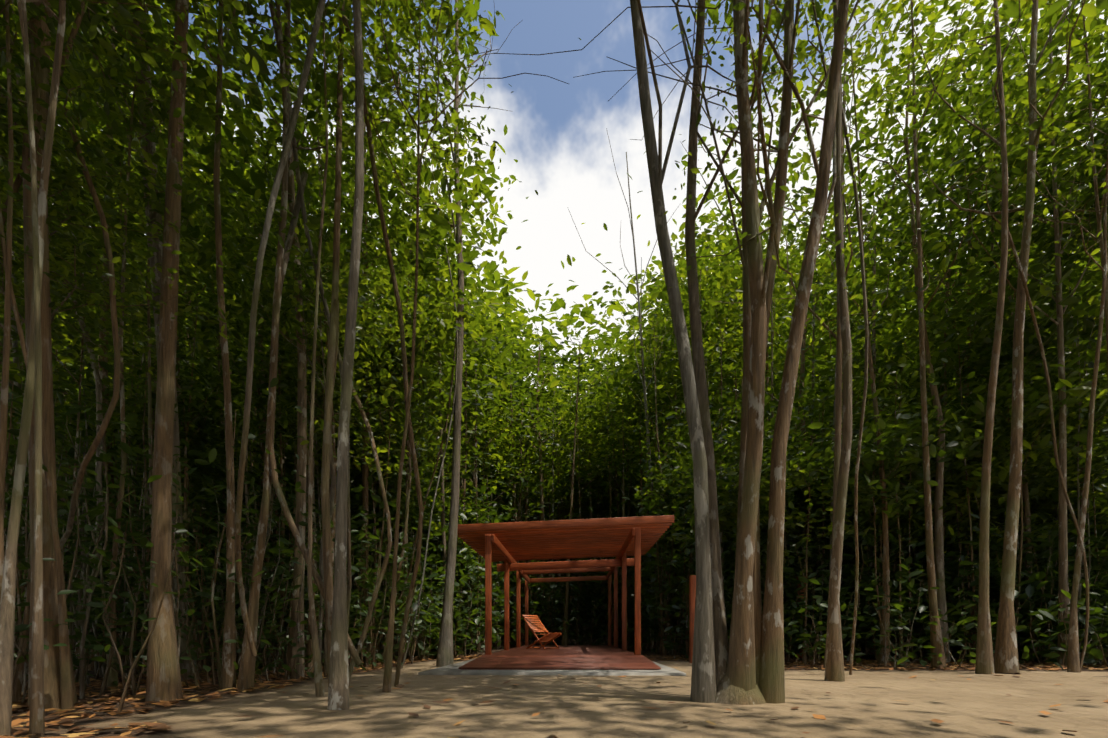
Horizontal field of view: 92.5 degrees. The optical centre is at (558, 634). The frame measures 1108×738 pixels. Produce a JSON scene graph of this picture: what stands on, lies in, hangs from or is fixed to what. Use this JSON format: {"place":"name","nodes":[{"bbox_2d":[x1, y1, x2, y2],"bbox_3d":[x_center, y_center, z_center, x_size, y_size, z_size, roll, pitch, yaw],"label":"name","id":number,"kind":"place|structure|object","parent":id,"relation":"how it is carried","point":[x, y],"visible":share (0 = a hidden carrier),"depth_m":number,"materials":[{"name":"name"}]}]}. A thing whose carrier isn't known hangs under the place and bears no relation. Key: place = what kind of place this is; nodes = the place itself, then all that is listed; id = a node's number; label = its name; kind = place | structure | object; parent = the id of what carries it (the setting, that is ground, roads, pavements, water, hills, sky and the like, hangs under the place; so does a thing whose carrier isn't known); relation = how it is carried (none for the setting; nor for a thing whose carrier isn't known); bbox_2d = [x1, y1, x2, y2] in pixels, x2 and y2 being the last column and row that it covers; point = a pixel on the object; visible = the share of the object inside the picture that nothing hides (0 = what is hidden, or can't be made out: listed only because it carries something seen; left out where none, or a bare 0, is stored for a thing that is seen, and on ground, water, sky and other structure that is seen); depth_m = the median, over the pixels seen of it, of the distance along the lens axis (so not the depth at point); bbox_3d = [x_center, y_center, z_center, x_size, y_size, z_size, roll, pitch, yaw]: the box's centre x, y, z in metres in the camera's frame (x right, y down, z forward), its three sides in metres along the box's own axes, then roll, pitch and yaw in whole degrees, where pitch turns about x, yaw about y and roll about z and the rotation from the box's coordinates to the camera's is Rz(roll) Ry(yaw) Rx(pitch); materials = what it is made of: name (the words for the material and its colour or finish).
{"place":"outdoors","nodes":[
{"label":"outdoors","id":0,"kind":"place"},
{"bbox_2d":[11,642,1107,737],"bbox_3d":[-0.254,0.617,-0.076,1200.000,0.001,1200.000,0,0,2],"label":"ground","id":1,"kind":"structure","parent":0,"point":[861,703],"depth_m":4.34,"materials":[{"name":"beige sand"}]},
{"bbox_2d":[418,658,685,675],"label":"concrete slab","id":2,"kind":"structure","parent":1,"relation":"on","point":[454,669],"depth_m":7.97,"materials":[{"name":"grey concrete"}]},
{"bbox_2d":[0,0,1107,641],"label":"tree foliage","id":3,"kind":"object","parent":1,"relation":"on","point":[492,356],"visible":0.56,"depth_m":10.49,"materials":[{"name":"green plant"}]},
{"bbox_2d":[0,0,1107,737],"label":"trees","id":4,"kind":"object","parent":1,"relation":"on","point":[744,666],"visible":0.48,"depth_m":5.67,"materials":[{"name":"brown plant"}]},
{"bbox_2d":[0,276,1107,684],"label":"undergrowth","id":5,"kind":"object","parent":1,"relation":"on","point":[1028,592],"visible":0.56,"depth_m":10.87,"materials":[{"name":"green plant"}]},
{"bbox_2d":[0,654,1107,737],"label":"forest leaf litter","id":6,"kind":"object","parent":1,"relation":"on","point":[276,683],"visible":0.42,"depth_m":5.43,"materials":[{"name":"brown plant"}]},
{"bbox_2d":[689,575,805,662],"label":"standing posts","id":7,"kind":"object","parent":1,"relation":"on","point":[692,587],"visible":0.31,"depth_m":11.21,"materials":[{"name":"brown wood"}]},
{"bbox_2d":[460,669,658,669],"bbox_3d":[0.176,0.515,14.322,3.200,0.121,11.550,0,0,2],"label":"deck substructure","id":8,"kind":"object","parent":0,"point":[559,669],"visible":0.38,"depth_m":8.55,"materials":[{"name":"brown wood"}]},
{"bbox_2d":[459,645,660,668],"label":"deck boards","id":9,"kind":"object","parent":8,"relation":"on","point":[583,657],"visible":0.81,"depth_m":9.90,"materials":[{"name":"brown wood"}]},
{"bbox_2d":[522,615,560,648],"bbox_3d":[-0.497,-0.056,15.220,1.082,1.004,0.600,0,0,44],"label":"deck chair","id":10,"kind":"object","parent":9,"relation":"on","point":[547,638],"visible":0.98,"depth_m":15.24,"materials":[{"name":"brown wood"}]},
{"bbox_2d":[485,528,640,654],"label":"pavilion posts","id":11,"kind":"object","parent":8,"relation":"on","point":[637,595],"visible":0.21,"depth_m":13.91,"materials":[{"name":"brown wood"}]},
{"bbox_2d":[491,528,634,582],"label":"pavilion long beams","id":12,"kind":"structure","parent":11,"relation":"on","point":[496,542],"depth_m":12.62,"materials":[{"name":"brown wood"}]},
{"bbox_2d":[457,515,673,582],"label":"pavilion roof slats","id":13,"kind":"object","parent":12,"relation":"on","point":[565,539],"visible":0.94,"depth_m":12.28,"materials":[{"name":"brown wood"}]},
{"bbox_2d":[90,0,1107,423],"label":"sky","id":14,"kind":"structure","parent":0,"point":[557,135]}
]}

